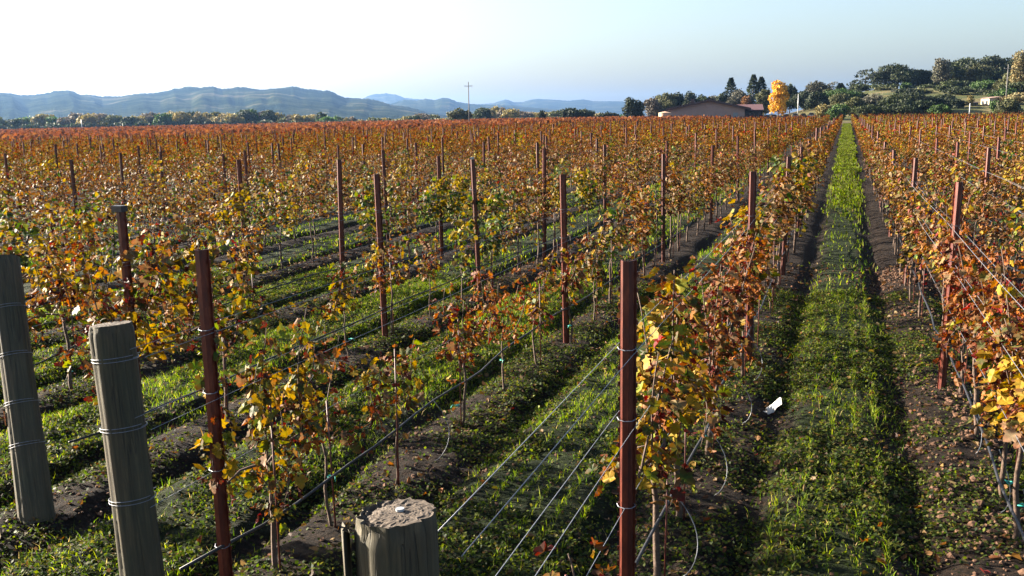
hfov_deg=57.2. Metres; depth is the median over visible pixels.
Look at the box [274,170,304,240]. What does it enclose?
grapevine
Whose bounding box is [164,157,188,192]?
grapevine
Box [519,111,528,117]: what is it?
broadleaf tree
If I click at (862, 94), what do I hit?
broadleaf tree
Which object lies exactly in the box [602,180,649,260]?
grapevine
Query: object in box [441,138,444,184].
steel post
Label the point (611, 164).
grapevine
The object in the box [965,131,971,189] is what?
steel post
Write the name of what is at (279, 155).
steel post
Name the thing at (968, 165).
grapevine
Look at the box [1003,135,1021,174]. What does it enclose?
grapevine
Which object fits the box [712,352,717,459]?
training stake
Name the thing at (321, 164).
grapevine
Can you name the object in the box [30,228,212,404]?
grapevine
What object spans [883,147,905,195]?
grapevine
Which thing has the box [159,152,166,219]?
steel post
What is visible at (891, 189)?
grapevine
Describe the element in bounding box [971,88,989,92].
broadleaf tree
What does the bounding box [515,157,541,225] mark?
grapevine
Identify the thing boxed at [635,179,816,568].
irrigation hose
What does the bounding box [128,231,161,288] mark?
grapevine
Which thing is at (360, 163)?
grapevine
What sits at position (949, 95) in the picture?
shrub
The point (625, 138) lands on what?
steel post
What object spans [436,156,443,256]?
steel post
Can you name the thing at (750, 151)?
grapevine
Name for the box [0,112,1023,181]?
vineyard foliage
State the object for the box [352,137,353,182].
steel post
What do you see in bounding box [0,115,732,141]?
vineyard
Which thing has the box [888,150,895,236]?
steel post
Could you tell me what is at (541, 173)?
grapevine
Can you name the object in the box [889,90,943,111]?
shrub
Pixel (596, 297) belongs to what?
training stake
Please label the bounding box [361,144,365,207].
steel post
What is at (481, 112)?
broadleaf tree
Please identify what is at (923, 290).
training stake
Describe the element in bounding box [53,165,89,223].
grapevine
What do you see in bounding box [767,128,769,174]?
steel post
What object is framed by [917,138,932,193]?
grapevine
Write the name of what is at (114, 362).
wooden end post
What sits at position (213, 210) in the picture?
trellis wire
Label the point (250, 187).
trellis wire
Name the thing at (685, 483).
training stake
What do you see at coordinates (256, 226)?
trellis wire
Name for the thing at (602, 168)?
grapevine
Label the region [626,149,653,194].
grapevine
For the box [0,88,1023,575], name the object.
ground
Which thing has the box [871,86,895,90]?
shrub
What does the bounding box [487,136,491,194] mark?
steel post
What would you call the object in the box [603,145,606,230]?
steel post
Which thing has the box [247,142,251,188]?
steel post
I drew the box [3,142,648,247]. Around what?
trellis wire
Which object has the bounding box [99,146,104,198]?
steel post
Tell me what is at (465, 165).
grapevine
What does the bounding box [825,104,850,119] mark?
shrub
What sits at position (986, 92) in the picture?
broadleaf tree
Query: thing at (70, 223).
grapevine
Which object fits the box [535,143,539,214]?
steel post
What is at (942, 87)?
broadleaf tree
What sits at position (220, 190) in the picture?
grapevine
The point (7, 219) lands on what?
grapevine
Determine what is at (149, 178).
grapevine
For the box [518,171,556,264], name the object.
grapevine
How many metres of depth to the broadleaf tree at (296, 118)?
442.96 m
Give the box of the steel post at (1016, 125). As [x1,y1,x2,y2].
[1014,122,1017,141]
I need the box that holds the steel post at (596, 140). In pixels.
[595,138,597,193]
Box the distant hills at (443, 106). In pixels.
[390,98,559,114]
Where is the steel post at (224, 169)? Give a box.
[222,154,228,218]
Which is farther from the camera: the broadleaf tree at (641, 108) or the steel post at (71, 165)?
the broadleaf tree at (641, 108)
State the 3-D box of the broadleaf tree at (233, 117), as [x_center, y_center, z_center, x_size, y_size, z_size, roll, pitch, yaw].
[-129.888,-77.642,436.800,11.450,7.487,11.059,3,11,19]
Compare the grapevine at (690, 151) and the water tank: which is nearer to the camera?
the grapevine at (690, 151)
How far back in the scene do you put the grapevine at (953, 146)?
33.08 m
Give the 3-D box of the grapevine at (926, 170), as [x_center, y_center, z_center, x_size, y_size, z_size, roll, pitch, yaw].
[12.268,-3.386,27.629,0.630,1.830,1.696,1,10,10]
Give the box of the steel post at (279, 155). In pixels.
[277,143,283,197]
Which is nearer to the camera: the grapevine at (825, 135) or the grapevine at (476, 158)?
the grapevine at (476, 158)
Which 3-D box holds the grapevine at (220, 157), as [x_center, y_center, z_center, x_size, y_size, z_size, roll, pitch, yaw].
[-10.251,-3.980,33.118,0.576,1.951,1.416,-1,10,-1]
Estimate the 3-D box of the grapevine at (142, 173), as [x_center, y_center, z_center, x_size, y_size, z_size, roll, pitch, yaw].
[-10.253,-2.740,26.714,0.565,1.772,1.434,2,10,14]
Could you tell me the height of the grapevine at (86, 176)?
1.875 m
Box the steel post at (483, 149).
[482,142,485,214]
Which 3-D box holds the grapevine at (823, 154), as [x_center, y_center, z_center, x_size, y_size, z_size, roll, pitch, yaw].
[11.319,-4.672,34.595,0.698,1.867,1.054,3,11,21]
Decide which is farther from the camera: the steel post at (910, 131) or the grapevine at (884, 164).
the steel post at (910, 131)
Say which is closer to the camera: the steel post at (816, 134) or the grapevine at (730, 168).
the grapevine at (730, 168)
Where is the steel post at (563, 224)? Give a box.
[559,174,568,342]
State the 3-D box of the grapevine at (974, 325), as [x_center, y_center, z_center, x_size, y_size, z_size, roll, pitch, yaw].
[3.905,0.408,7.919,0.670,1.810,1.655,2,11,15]
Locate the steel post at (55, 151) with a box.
[54,149,62,215]
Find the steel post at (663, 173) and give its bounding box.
[661,154,665,261]
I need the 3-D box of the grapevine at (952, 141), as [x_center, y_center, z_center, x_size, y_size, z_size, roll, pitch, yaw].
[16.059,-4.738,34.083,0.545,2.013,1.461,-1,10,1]
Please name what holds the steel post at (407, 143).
on the ground at (878, 248)
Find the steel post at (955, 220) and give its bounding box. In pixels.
[937,182,963,388]
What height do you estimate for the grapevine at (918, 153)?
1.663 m
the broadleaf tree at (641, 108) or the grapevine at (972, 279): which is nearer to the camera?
the grapevine at (972, 279)
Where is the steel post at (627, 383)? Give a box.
[617,259,638,575]
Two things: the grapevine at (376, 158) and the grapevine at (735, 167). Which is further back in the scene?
the grapevine at (376, 158)
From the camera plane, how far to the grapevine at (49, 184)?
20.26 m
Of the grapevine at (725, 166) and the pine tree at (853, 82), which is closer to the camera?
the grapevine at (725, 166)
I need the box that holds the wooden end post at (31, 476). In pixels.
[0,254,54,524]
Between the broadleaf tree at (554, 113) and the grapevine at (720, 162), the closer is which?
the grapevine at (720, 162)
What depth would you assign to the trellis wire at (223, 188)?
14.94 m
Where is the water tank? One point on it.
(664, 113)
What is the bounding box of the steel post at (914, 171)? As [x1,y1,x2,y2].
[903,158,918,283]
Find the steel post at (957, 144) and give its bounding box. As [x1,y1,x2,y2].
[952,142,959,198]
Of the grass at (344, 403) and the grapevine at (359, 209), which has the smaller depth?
the grass at (344, 403)
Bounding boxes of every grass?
[0,153,1016,300]
[0,265,1021,575]
[821,123,869,242]
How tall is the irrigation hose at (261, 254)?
0.294 m
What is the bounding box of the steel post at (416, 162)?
[414,143,418,205]
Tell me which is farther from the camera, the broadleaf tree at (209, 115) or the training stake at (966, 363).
the broadleaf tree at (209, 115)
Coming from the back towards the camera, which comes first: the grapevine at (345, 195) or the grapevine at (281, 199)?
the grapevine at (345, 195)
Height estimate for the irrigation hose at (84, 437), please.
0.335 m
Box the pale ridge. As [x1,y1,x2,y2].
[480,99,646,115]
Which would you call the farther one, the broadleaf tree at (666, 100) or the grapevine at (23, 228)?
the broadleaf tree at (666, 100)
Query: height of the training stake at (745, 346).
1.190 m
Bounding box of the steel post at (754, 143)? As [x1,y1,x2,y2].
[754,130,755,170]
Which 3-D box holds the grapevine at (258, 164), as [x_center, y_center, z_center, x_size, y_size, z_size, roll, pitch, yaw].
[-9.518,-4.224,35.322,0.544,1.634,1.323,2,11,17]
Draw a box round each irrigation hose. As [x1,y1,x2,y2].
[21,174,481,254]
[24,167,562,277]
[30,179,569,310]
[34,158,690,365]
[68,153,743,442]
[179,149,789,570]
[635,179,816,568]
[866,155,1023,540]
[891,150,1022,273]
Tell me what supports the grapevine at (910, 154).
on the ground at (878, 248)
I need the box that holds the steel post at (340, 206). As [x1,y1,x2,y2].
[336,159,344,289]
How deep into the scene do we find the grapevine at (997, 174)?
23.67 m
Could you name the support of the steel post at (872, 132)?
on the ground at (878, 248)
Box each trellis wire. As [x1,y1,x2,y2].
[0,132,632,198]
[0,134,693,244]
[1,131,672,214]
[1,142,640,242]
[1,143,557,207]
[3,132,699,239]
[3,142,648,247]
[4,131,677,217]
[6,132,638,200]
[8,133,598,189]
[12,137,613,209]
[16,136,644,219]
[20,132,602,186]
[23,158,615,278]
[29,165,572,270]
[30,136,720,278]
[32,137,644,221]
[32,143,722,326]
[33,168,620,316]
[39,131,746,283]
[44,159,706,388]
[45,141,734,333]
[130,133,776,349]
[136,149,757,417]
[145,133,780,356]
[150,180,726,507]
[151,147,766,429]
[438,193,768,531]
[461,173,794,556]
[495,208,775,575]
[535,202,787,575]
[586,288,748,575]
[870,135,1023,308]
[916,184,1023,296]
[918,220,1023,376]
[924,262,1023,450]
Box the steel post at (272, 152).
[271,143,275,187]
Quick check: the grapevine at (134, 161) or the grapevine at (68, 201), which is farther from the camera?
the grapevine at (134, 161)
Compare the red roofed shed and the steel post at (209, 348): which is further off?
the red roofed shed
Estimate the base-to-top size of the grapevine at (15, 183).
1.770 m
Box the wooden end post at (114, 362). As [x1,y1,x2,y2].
[88,321,164,575]
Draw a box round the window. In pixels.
[744,112,759,116]
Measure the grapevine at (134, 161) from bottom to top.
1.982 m
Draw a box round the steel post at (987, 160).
[977,148,991,261]
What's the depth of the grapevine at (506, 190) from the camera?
21.68 m
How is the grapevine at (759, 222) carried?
on the ground at (878, 248)
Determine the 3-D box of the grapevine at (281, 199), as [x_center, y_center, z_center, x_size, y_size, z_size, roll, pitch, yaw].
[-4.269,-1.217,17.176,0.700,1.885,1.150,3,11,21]
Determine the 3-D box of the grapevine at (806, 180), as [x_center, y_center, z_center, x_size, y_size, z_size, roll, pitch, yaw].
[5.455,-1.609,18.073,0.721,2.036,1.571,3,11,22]
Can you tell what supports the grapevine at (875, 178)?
on the ground at (878, 248)
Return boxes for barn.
[666,99,750,117]
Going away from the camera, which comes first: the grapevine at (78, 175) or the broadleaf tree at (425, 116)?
the grapevine at (78, 175)
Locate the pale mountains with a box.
[364,93,419,103]
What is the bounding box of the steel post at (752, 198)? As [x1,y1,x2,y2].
[746,171,756,362]
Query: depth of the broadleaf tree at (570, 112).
321.78 m
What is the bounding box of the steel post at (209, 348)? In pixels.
[195,249,233,575]
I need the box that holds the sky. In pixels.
[0,0,1023,114]
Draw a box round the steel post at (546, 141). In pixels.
[545,136,547,176]
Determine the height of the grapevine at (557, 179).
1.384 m
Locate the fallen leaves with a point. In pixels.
(890, 435)
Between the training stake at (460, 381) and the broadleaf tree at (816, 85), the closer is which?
the training stake at (460, 381)
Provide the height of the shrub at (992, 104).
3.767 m
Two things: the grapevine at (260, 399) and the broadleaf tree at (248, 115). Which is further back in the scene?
the broadleaf tree at (248, 115)
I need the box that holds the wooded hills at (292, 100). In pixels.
[0,86,446,120]
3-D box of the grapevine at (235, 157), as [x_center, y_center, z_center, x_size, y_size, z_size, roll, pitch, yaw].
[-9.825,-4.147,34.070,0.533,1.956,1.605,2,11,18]
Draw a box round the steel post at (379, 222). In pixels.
[373,174,387,338]
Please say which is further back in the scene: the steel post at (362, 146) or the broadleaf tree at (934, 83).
the broadleaf tree at (934, 83)
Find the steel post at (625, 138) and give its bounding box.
[625,128,626,163]
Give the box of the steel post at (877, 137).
[873,131,879,189]
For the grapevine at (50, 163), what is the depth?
28.65 m
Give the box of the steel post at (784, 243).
[781,157,791,274]
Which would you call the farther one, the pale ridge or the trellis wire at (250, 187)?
the pale ridge
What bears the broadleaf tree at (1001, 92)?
on the ground at (878, 248)
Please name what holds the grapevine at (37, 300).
on the ground at (878, 248)
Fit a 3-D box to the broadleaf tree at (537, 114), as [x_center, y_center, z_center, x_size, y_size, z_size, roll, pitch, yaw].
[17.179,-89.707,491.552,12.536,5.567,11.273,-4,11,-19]
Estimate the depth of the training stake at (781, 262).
14.98 m
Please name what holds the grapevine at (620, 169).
on the ground at (878, 248)
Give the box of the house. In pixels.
[981,96,1001,104]
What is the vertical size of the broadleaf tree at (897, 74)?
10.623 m
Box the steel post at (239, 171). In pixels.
[236,159,248,280]
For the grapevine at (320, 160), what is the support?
on the ground at (878, 248)
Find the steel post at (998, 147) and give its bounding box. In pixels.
[992,137,1000,211]
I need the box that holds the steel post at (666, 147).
[665,141,667,191]
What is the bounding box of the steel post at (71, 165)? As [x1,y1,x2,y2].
[69,159,78,246]
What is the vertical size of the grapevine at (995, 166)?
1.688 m
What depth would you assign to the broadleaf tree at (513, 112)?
479.85 m
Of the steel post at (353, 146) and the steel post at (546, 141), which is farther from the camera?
the steel post at (353, 146)
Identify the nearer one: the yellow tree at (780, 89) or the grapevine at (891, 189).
the grapevine at (891, 189)
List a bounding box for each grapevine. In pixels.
[0,156,27,196]
[0,169,18,215]
[0,170,40,219]
[0,173,48,254]
[0,179,14,221]
[0,203,53,299]
[0,211,25,254]
[3,157,31,200]
[11,168,39,210]
[14,152,55,196]
[14,163,55,226]
[15,185,72,296]
[18,165,70,237]
[21,213,108,389]
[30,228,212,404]
[31,155,69,195]
[32,170,79,232]
[35,191,121,323]
[51,165,110,235]
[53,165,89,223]
[53,192,85,250]
[62,159,95,198]
[68,189,139,283]
[73,151,97,198]
[74,155,113,194]
[79,164,106,227]
[84,155,119,203]
[86,150,130,184]
[89,173,133,257]
[105,170,139,208]
[109,156,141,223]
[121,149,146,189]
[121,183,178,271]
[122,176,176,242]
[123,156,168,233]
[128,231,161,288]
[134,159,165,208]
[134,160,166,212]
[140,153,171,196]
[150,223,281,417]
[152,195,219,292]
[157,152,194,184]
[159,162,208,242]
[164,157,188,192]
[164,178,208,259]
[167,170,199,219]
[172,174,187,214]
[184,149,214,201]
[184,156,220,223]
[187,301,331,570]
[188,153,210,183]
[191,150,223,193]
[191,161,237,232]
[198,171,250,250]
[208,147,230,180]
[211,183,267,279]
[215,158,243,194]
[222,162,253,191]
[223,216,266,307]
[228,147,256,175]
[229,172,264,204]
[235,168,280,247]
[241,156,279,205]
[247,169,305,268]
[249,154,267,178]
[251,153,280,179]
[262,146,284,176]
[262,336,364,525]
[264,165,293,223]
[268,161,295,198]
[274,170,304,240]
[280,162,320,220]
[282,166,328,261]
[290,156,315,203]
[293,145,319,192]
[301,157,328,235]
[305,153,335,216]
[309,152,330,194]
[312,146,332,184]
[313,259,375,355]
[316,160,354,253]
[324,149,352,171]
[325,158,353,224]
[327,152,351,178]
[329,156,358,212]
[339,146,368,188]
[340,335,429,483]
[345,160,382,224]
[349,178,381,246]
[351,149,371,190]
[351,181,403,274]
[356,234,413,333]
[365,149,378,194]
[366,148,388,184]
[369,159,394,219]
[371,143,397,171]
[376,166,405,237]
[378,148,405,201]
[388,171,422,265]
[391,160,415,215]
[392,150,411,187]
[395,144,424,190]
[395,147,419,184]
[402,166,430,233]
[411,228,443,316]
[413,151,433,192]
[414,145,429,195]
[416,174,463,258]
[421,152,441,206]
[428,152,442,191]
[428,283,498,425]
[436,142,458,179]
[442,159,463,221]
[444,173,481,251]
[444,212,477,298]
[447,143,473,184]
[452,153,469,182]
[460,164,494,242]
[464,149,487,184]
[464,187,509,286]
[467,258,536,389]
[475,158,499,213]
[485,149,497,190]
[487,143,515,184]
[487,150,516,191]
[488,176,511,233]
[493,183,543,274]
[496,146,523,202]
[502,156,527,229]
[513,149,531,202]
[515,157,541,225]
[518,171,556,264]
[520,256,560,364]
[521,137,535,183]
[524,150,541,198]
[532,158,575,254]
[533,159,552,193]
[533,537,615,575]
[539,142,560,194]
[545,232,596,343]
[548,146,560,181]
[552,167,565,214]
[557,145,572,176]
[561,145,579,188]
[566,168,599,235]
[568,152,586,207]
[571,140,588,172]
[575,150,596,193]
[576,138,599,183]
[580,227,613,320]
[585,144,602,200]
[585,266,702,575]
[587,151,607,229]
[594,203,630,303]
[598,144,612,180]
[601,160,621,227]
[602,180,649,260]
[606,145,621,189]
[612,149,641,222]
[616,152,624,191]
[618,155,641,215]
[621,141,637,171]
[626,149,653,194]
[628,138,643,185]
[628,178,656,275]
[637,144,649,168]
[638,143,653,204]
[643,271,734,519]
[645,198,664,266]
[651,143,666,205]
[654,141,680,193]
[654,147,671,182]
[654,162,687,256]
[668,169,691,250]
[675,141,689,171]
[676,164,703,241]
[680,141,693,189]
[684,240,773,459]
[686,161,713,235]
[690,138,707,166]
[697,143,709,179]
[697,159,715,230]
[700,158,718,223]
[705,151,729,217]
[712,214,769,376]
[715,146,732,213]
[717,184,779,348]
[719,154,735,209]
[723,144,739,204]
[731,142,747,198]
[731,150,747,201]
[739,150,749,195]
[742,141,755,186]
[749,155,758,170]
[752,143,763,180]
[756,138,765,181]
[756,167,794,296]
[761,225,788,313]
[764,168,804,284]
[766,155,813,262]
[769,172,808,267]
[791,151,817,252]
[792,136,821,213]
[793,140,822,219]
[794,153,817,220]
[795,141,820,192]
[795,158,814,237]
[798,162,818,237]
[801,136,824,182]
[802,134,824,201]
[802,137,826,175]
[811,130,829,182]
[811,136,830,186]
[811,137,830,184]
[814,139,827,194]
[863,136,880,180]
[865,134,884,192]
[868,142,874,184]
[872,139,890,199]
[872,148,879,196]
[872,160,880,197]
[873,144,888,184]
[874,144,891,211]
[874,167,889,220]
[876,152,899,213]
[878,169,911,263]
[880,151,903,224]
[882,159,908,247]
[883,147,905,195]
[883,166,908,254]
[890,161,925,275]
[894,185,935,301]
[896,187,929,285]
[902,184,947,317]
[907,134,918,163]
[910,143,922,161]
[916,139,930,188]
[916,142,933,196]
[916,142,938,192]
[916,143,922,190]
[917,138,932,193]
[917,187,982,322]
[924,146,944,192]
[930,157,952,214]
[932,139,963,205]
[932,149,951,204]
[932,221,1023,437]
[935,222,1004,393]
[938,157,963,216]
[938,245,991,366]
[942,129,964,157]
[945,156,977,205]
[947,134,966,185]
[949,178,969,217]
[952,133,974,163]
[952,162,976,243]
[959,143,967,167]
[961,154,974,189]
[961,247,1023,498]
[962,287,1023,540]
[965,141,985,182]
[967,168,1001,259]
[967,184,981,245]
[972,140,985,196]
[973,189,1001,268]
[975,154,994,177]
[977,144,1003,193]
[981,172,1023,281]
[989,149,1003,188]
[990,152,1016,211]
[995,136,1008,183]
[999,146,1022,211]
[1000,132,1016,189]
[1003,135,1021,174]
[1003,203,1023,270]
[1008,160,1023,222]
[1010,140,1023,172]
[1011,150,1023,234]
[1012,199,1023,255]
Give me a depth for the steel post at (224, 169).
26.15 m
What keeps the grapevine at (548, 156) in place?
on the ground at (878, 248)
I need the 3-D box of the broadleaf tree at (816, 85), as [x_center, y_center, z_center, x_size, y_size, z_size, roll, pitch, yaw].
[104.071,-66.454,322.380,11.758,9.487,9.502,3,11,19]
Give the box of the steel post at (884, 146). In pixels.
[879,142,886,207]
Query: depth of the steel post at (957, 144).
21.00 m
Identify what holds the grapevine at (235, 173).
on the ground at (878, 248)
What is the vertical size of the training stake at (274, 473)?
1.187 m
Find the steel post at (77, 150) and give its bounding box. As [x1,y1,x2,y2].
[76,144,81,193]
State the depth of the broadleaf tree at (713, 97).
335.30 m
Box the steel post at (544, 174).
[542,150,546,260]
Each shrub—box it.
[815,104,831,117]
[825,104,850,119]
[840,96,867,115]
[850,104,884,116]
[861,93,883,111]
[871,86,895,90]
[876,94,917,110]
[880,102,923,115]
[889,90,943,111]
[899,82,915,88]
[914,88,933,92]
[924,95,951,110]
[925,94,951,98]
[926,103,951,113]
[942,93,955,98]
[949,98,966,107]
[989,99,1000,112]
[994,98,1023,113]
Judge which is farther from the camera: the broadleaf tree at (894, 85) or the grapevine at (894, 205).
the broadleaf tree at (894, 85)
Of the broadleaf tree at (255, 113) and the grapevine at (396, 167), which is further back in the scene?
the broadleaf tree at (255, 113)
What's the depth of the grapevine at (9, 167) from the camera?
29.71 m
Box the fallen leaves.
[0,249,1023,575]
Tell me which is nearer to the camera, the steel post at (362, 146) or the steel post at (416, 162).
the steel post at (416, 162)
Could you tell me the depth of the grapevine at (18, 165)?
32.91 m
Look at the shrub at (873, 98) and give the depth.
243.75 m
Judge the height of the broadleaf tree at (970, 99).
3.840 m
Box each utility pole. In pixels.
[468,82,469,120]
[1004,64,1011,96]
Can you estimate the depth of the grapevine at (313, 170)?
22.28 m
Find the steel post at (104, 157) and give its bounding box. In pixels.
[102,144,108,194]
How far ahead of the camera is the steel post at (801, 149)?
20.42 m
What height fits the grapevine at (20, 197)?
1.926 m
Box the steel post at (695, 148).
[694,133,696,171]
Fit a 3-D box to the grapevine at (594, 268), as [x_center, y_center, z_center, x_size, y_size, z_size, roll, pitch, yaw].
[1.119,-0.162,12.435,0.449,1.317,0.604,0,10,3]
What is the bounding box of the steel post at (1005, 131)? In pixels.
[1002,128,1006,183]
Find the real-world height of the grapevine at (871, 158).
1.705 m
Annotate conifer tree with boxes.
[724,77,737,100]
[745,74,760,103]
[754,76,774,115]
[835,83,846,89]
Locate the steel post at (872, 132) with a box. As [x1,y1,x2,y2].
[869,126,873,177]
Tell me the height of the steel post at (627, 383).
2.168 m
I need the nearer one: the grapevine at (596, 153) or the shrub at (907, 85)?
the grapevine at (596, 153)
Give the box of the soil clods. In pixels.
[0,248,1023,575]
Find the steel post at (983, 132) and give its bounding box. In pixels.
[979,126,984,166]
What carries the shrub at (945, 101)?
on the ground at (878, 248)
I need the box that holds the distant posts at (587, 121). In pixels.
[7,110,1023,143]
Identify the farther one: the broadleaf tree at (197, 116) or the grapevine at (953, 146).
the broadleaf tree at (197, 116)
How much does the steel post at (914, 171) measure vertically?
2.116 m
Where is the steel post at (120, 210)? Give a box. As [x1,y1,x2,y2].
[111,205,144,412]
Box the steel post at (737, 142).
[736,136,739,200]
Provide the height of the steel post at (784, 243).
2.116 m
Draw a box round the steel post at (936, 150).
[931,138,938,206]
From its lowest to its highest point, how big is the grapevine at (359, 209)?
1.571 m
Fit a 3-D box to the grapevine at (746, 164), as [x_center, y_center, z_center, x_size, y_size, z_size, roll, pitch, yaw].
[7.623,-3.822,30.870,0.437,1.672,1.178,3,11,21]
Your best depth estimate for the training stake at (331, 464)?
6.21 m
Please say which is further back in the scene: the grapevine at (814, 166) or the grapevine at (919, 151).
the grapevine at (919, 151)
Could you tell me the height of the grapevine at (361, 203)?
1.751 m
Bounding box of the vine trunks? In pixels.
[3,154,1023,196]
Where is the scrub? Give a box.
[0,115,623,128]
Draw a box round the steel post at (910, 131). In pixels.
[907,126,911,174]
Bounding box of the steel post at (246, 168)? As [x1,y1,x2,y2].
[243,151,250,225]
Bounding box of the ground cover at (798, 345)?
[0,265,1023,575]
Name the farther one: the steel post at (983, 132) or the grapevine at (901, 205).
the steel post at (983, 132)
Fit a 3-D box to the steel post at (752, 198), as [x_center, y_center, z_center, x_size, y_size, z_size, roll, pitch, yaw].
[2.574,-0.141,10.163,0.094,2.229,0.065,3,12,22]
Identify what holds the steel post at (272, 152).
on the ground at (878, 248)
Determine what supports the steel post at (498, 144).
on the ground at (878, 248)
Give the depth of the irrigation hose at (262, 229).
20.81 m
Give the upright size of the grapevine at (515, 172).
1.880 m
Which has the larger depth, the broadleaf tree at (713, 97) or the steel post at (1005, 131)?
the broadleaf tree at (713, 97)
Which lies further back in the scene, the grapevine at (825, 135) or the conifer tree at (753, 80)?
the conifer tree at (753, 80)
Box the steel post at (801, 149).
[797,147,803,236]
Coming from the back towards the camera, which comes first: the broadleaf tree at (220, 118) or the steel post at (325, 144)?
the broadleaf tree at (220, 118)
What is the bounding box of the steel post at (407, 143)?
[406,138,408,182]
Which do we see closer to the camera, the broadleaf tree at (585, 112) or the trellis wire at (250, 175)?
the trellis wire at (250, 175)
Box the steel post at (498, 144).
[497,132,499,180]
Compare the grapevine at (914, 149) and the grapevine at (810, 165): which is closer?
the grapevine at (810, 165)
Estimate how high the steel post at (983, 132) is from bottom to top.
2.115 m
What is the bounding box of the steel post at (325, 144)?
[324,136,325,156]
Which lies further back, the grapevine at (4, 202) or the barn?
the barn
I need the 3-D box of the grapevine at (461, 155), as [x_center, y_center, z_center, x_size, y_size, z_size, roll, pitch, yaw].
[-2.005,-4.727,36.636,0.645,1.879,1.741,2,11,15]
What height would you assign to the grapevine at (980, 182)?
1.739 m
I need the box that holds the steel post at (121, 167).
[119,153,125,204]
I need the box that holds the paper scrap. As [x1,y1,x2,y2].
[764,397,781,413]
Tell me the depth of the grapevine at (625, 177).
23.79 m
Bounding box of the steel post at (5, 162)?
[3,153,13,227]
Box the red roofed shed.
[739,104,763,117]
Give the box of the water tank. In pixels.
[659,111,670,116]
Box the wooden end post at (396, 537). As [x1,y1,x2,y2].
[341,497,438,575]
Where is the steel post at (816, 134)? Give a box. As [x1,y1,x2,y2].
[813,128,817,193]
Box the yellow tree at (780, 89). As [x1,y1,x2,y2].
[767,80,789,115]
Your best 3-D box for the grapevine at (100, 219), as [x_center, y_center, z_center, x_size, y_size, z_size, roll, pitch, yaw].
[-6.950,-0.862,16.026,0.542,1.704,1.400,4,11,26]
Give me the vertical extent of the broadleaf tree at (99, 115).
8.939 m
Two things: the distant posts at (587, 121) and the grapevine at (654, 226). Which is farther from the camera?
the distant posts at (587, 121)
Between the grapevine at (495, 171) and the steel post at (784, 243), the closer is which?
the steel post at (784, 243)
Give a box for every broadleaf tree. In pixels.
[0,117,13,127]
[7,118,32,127]
[29,114,46,126]
[45,116,64,122]
[56,117,70,125]
[66,112,80,123]
[76,113,98,126]
[93,113,107,125]
[99,114,121,125]
[119,116,135,124]
[123,115,147,122]
[137,115,151,123]
[141,111,159,121]
[152,113,174,124]
[172,111,191,122]
[189,111,210,122]
[202,112,213,119]
[210,112,220,116]
[210,112,229,121]
[222,113,244,122]
[236,109,258,122]
[245,108,259,120]
[260,110,277,122]
[275,112,284,121]
[277,116,287,122]
[285,114,291,121]
[291,114,303,122]
[300,116,314,121]
[314,112,326,119]
[316,115,337,120]
[406,115,422,119]
[413,113,430,118]
[430,115,440,118]
[446,107,472,119]
[472,107,492,118]
[490,107,497,118]
[491,105,502,112]
[496,106,505,117]
[500,108,519,117]
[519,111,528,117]
[533,112,548,117]
[539,110,545,118]
[548,110,560,116]
[558,107,582,117]
[577,108,595,117]
[596,111,620,116]
[622,97,637,116]
[634,99,644,116]
[644,96,664,115]
[655,92,677,111]
[672,92,685,105]
[682,91,698,104]
[697,94,706,100]
[707,95,718,100]
[716,92,727,101]
[724,88,755,104]
[740,95,751,103]
[756,88,770,116]
[783,83,799,113]
[787,90,814,110]
[803,91,830,108]
[804,80,832,92]
[821,88,860,98]
[829,93,850,105]
[847,89,867,97]
[848,83,870,90]
[868,62,927,88]
[869,83,901,88]
[891,88,920,93]
[908,69,932,86]
[914,75,939,85]
[916,84,938,87]
[931,58,954,82]
[933,83,958,91]
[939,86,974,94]
[940,57,976,84]
[940,79,966,86]
[949,62,966,80]
[958,80,971,86]
[962,62,996,81]
[963,54,1014,80]
[966,95,974,106]
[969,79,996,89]
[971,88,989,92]
[976,90,998,95]
[987,88,1016,96]
[991,71,1015,89]
[998,92,1023,104]
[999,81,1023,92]
[1008,49,1023,82]
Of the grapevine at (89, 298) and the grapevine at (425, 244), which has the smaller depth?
the grapevine at (89, 298)
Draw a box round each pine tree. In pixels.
[825,81,837,89]
[846,79,859,87]
[854,68,873,83]
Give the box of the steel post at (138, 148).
[137,146,142,204]
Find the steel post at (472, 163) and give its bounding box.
[469,157,481,292]
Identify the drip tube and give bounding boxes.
[432,398,449,460]
[680,501,697,575]
[707,426,727,495]
[734,375,751,423]
[970,391,981,453]
[999,450,1010,512]
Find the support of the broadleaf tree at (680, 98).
on the ground at (878, 248)
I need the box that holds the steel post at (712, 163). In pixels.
[710,145,714,223]
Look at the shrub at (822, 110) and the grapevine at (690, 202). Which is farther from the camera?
the shrub at (822, 110)
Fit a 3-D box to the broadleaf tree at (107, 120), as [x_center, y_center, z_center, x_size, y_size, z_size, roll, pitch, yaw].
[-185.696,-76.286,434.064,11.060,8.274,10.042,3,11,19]
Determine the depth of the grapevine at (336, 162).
32.16 m
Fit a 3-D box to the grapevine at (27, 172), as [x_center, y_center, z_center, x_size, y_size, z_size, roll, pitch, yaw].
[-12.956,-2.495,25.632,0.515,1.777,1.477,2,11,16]
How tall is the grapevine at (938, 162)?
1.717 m
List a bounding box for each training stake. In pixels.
[221,319,227,418]
[269,405,280,573]
[326,401,336,527]
[389,249,394,333]
[394,349,399,484]
[407,210,409,258]
[458,319,461,426]
[519,214,520,273]
[539,283,540,364]
[596,247,597,319]
[611,238,611,293]
[644,241,644,278]
[656,209,656,246]
[664,448,669,575]
[673,214,673,250]
[683,396,686,520]
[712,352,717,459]
[744,276,746,375]
[757,283,760,348]
[772,241,774,312]
[780,227,782,283]
[913,235,917,300]
[921,250,925,315]
[964,311,970,393]
[980,367,986,437]
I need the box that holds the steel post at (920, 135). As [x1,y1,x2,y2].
[917,129,921,184]
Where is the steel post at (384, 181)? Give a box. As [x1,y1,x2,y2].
[381,150,389,240]

